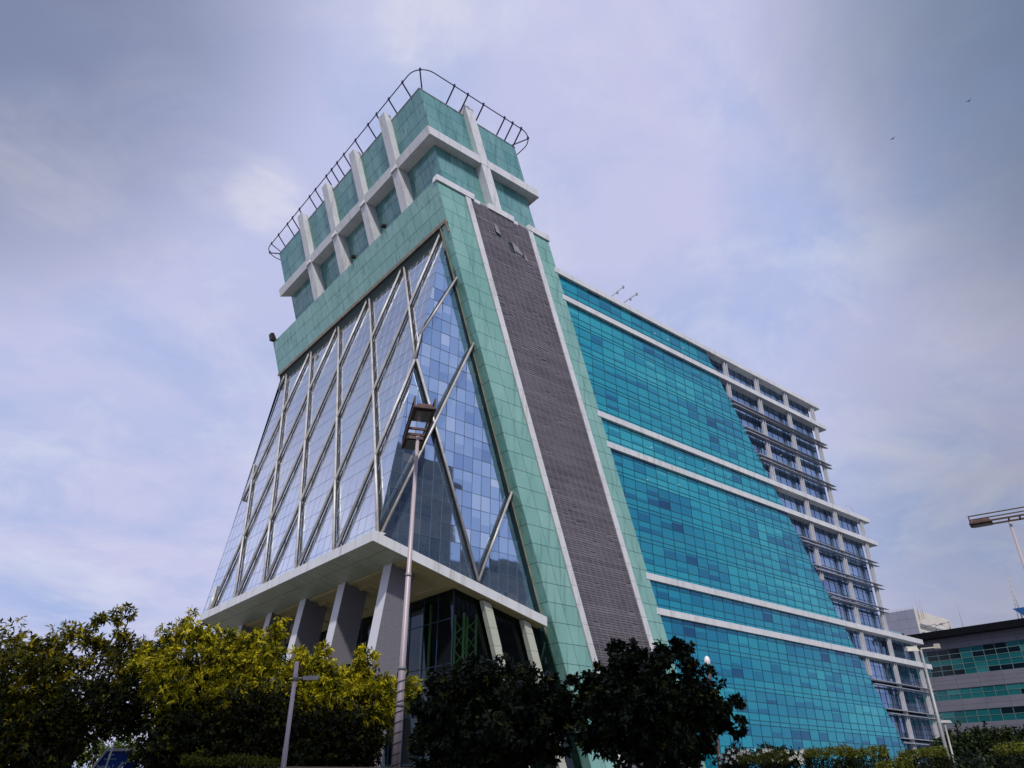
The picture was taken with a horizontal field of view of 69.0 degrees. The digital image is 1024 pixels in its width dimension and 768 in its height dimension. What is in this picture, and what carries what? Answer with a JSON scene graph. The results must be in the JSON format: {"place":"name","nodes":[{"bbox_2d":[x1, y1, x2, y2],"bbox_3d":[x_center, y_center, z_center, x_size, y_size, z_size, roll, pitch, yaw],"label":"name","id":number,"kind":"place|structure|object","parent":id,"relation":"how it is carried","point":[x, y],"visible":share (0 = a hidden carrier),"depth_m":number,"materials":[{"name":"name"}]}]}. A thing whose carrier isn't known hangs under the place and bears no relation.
{"place":"outdoors","nodes":[
{"label":"outdoors","id":0,"kind":"place"},
{"bbox_2d":[0,0,1023,767],"label":"sky","id":1,"kind":"structure","parent":0,"point":[734,167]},
{"bbox_2d":[200,68,942,767],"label":"office building","id":2,"kind":"structure","parent":0,"point":[598,470],"depth_m":96.39,"materials":[{"name":"green glass"}]},
{"bbox_2d":[878,598,951,635],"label":"tower block","id":3,"kind":"structure","parent":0,"point":[910,621],"depth_m":284.74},
{"bbox_2d":[906,578,1023,739],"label":"office building","id":4,"kind":"structure","parent":0,"point":[976,674],"depth_m":146.91,"materials":[{"name":"grey concrete"}]},
{"bbox_2d":[912,639,1023,678],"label":"ribbon window","id":5,"kind":"structure","parent":4,"relation":"in","point":[1007,655],"depth_m":148.19,"materials":[{"name":"green glass"}]},
{"bbox_2d":[922,682,1023,702],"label":"ribbon window","id":6,"kind":"structure","parent":4,"relation":"in","point":[1013,688],"depth_m":146.07,"materials":[{"name":"green glass"}]},
{"bbox_2d":[927,706,1023,724],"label":"ribbon window","id":7,"kind":"structure","parent":4,"relation":"in","point":[1015,712],"depth_m":144.26,"materials":[{"name":"green glass"}]},
{"label":"ground","id":8,"kind":"structure","parent":0,"visible":0},
{"bbox_2d":[0,602,156,767],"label":"broadleaf tree","id":9,"kind":"object","parent":8,"relation":"on","point":[49,663],"visible":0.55,"depth_m":19.23,"materials":[{"name":"green plant"}]},
{"bbox_2d":[0,665,167,767],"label":"undergrowth tree","id":10,"kind":"object","parent":8,"relation":"on","point":[124,716],"visible":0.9,"depth_m":18.22,"materials":[{"name":"green plant"}]},
{"bbox_2d":[73,734,143,767],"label":"green bush","id":11,"kind":"object","parent":8,"relation":"on","point":[117,744],"visible":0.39,"depth_m":24.05,"materials":[{"name":"green plant"}]},
{"bbox_2d":[92,742,137,767],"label":"sign","id":12,"kind":"object","parent":8,"relation":"on","point":[112,757],"visible":1,"depth_m":20.88,"materials":[{"name":"blue metal"}]},
{"bbox_2d":[124,686,270,767],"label":"undergrowth tree","id":13,"kind":"object","parent":8,"relation":"on","point":[156,750],"visible":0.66,"depth_m":17.93,"materials":[{"name":"green plant"}]},
{"bbox_2d":[117,607,307,739],"bbox_3d":[-7.950,9.016,19.490,4.043,6.327,4.152,-16,-33,26],"label":"broadleaf tree","id":14,"kind":"object","parent":8,"relation":"on","point":[169,672],"visible":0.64,"depth_m":19.78,"materials":[{"name":"green plant"}]},
{"bbox_2d":[179,752,280,767],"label":"hedge","id":15,"kind":"object","parent":8,"relation":"on","point":[258,761],"visible":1,"depth_m":17.06,"materials":[{"name":"green plant"}]},
{"bbox_2d":[190,680,329,767],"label":"undergrowth tree","id":16,"kind":"object","parent":8,"relation":"on","point":[255,736],"visible":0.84,"depth_m":18.31,"materials":[{"name":"green plant"}]},
{"bbox_2d":[280,661,318,767],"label":"lamp post","id":17,"kind":"object","parent":8,"relation":"on","point":[295,677],"visible":1,"depth_m":17.74,"materials":[{"name":"grey metal"}]},
{"bbox_2d":[237,766,445,767],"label":"boundary wall","id":18,"kind":"structure","parent":8,"relation":"on","point":[337,767],"depth_m":17.73,"materials":[{"name":"beige stone"}]},
{"bbox_2d":[291,691,392,766],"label":"undergrowth tree","id":19,"kind":"object","parent":8,"relation":"on","point":[346,746],"visible":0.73,"depth_m":19.49,"materials":[{"name":"green plant"}]},
{"bbox_2d":[265,639,422,750],"bbox_3d":[-4.999,10.046,20.728,4.579,5.725,3.672,21,-35,-33],"label":"broadleaf tree","id":20,"kind":"object","parent":8,"relation":"on","point":[361,677],"visible":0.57,"depth_m":21.10,"materials":[{"name":"green plant"}]},
{"bbox_2d":[391,396,435,766],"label":"lamp post","id":21,"kind":"object","parent":8,"relation":"on","point":[420,412],"visible":1,"depth_m":21.96,"materials":[{"name":"grey metal"}]},
{"bbox_2d":[404,648,580,767],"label":"round tree","id":22,"kind":"object","parent":8,"relation":"on","point":[517,717],"visible":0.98,"depth_m":17.66,"materials":[{"name":"green plant"}]},
{"bbox_2d":[553,635,750,767],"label":"round tree","id":23,"kind":"object","parent":8,"relation":"on","point":[654,715],"visible":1,"depth_m":17.09,"materials":[{"name":"green plant"}]},
{"bbox_2d":[704,656,720,765],"bbox_3d":[6.270,11.199,22.637,0.324,5.560,0.197,16,-33,-26],"label":"globe lamp","id":24,"kind":"object","parent":8,"relation":"on","point":[706,659],"visible":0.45,"depth_m":23.64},
{"bbox_2d":[712,741,805,767],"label":"flowering shrub","id":25,"kind":"object","parent":8,"relation":"on","point":[729,759],"visible":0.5,"depth_m":18.62,"materials":[{"name":"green plant"}]},
{"bbox_2d":[736,749,791,767],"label":"clipped bush","id":26,"kind":"object","parent":8,"relation":"on","point":[783,758],"visible":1,"depth_m":15.98,"materials":[{"name":"green plant"}]},
{"bbox_2d":[802,741,857,767],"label":"clipped bush","id":27,"kind":"object","parent":8,"relation":"on","point":[816,754],"visible":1,"depth_m":17.27,"materials":[{"name":"green plant"}]},
{"bbox_2d":[850,743,889,767],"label":"clipped bush","id":28,"kind":"object","parent":8,"relation":"on","point":[878,749],"visible":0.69,"depth_m":17.81,"materials":[{"name":"green plant"}]},
{"bbox_2d":[873,755,913,767],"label":"clipped bush","id":29,"kind":"object","parent":8,"relation":"on","point":[899,764],"visible":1,"depth_m":16.82,"materials":[{"name":"green plant"}]},
{"bbox_2d":[896,743,951,767],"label":"clipped bush","id":30,"kind":"object","parent":8,"relation":"on","point":[937,753],"visible":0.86,"depth_m":20.49,"materials":[{"name":"green plant"}]},
{"bbox_2d":[904,643,949,758],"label":"lamp post","id":31,"kind":"object","parent":8,"relation":"on","point":[915,648],"visible":1,"depth_m":41.27,"materials":[{"name":"grey metal"}]},
{"bbox_2d":[936,720,954,761],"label":"street lamp","id":32,"kind":"object","parent":8,"relation":"on","point":[944,722],"visible":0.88,"depth_m":48.07,"materials":[{"name":"white metal"}]},
{"bbox_2d":[920,753,983,767],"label":"dark bush","id":33,"kind":"object","parent":8,"relation":"on","point":[958,765],"visible":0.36,"depth_m":22.58,"materials":[{"name":"green plant"}]},
{"bbox_2d":[929,728,975,765],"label":"tree","id":34,"kind":"object","parent":8,"relation":"on","point":[962,741],"visible":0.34,"depth_m":82.66,"materials":[{"name":"green plant"}]},
{"bbox_2d":[954,719,992,741],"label":"tree","id":35,"kind":"object","parent":8,"relation":"on","point":[973,734],"visible":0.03,"depth_m":85.58,"materials":[{"name":"green plant"}]},
{"bbox_2d":[950,745,1023,767],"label":"dark bush","id":36,"kind":"object","parent":8,"relation":"on","point":[988,763],"visible":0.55,"depth_m":23.05,"materials":[{"name":"green plant"}]},
{"bbox_2d":[967,720,1023,765],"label":"tree","id":37,"kind":"object","parent":8,"relation":"on","point":[982,743],"visible":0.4,"depth_m":80.65,"materials":[{"name":"green plant"}]},
{"bbox_2d":[967,506,1023,567],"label":"lamp post","id":38,"kind":"object","parent":8,"relation":"on","point":[981,522],"visible":1,"depth_m":34.30,"materials":[{"name":"grey metal"}]},
{"bbox_2d":[991,741,1023,767],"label":"clipped bush","id":39,"kind":"object","parent":8,"relation":"on","point":[1017,748],"visible":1,"depth_m":15.13,"materials":[{"name":"green plant"}]},
{"bbox_2d":[996,724,1023,759],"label":"tree","id":40,"kind":"object","parent":8,"relation":"on","point":[1021,732],"visible":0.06,"depth_m":81.16,"materials":[{"name":"green plant"}]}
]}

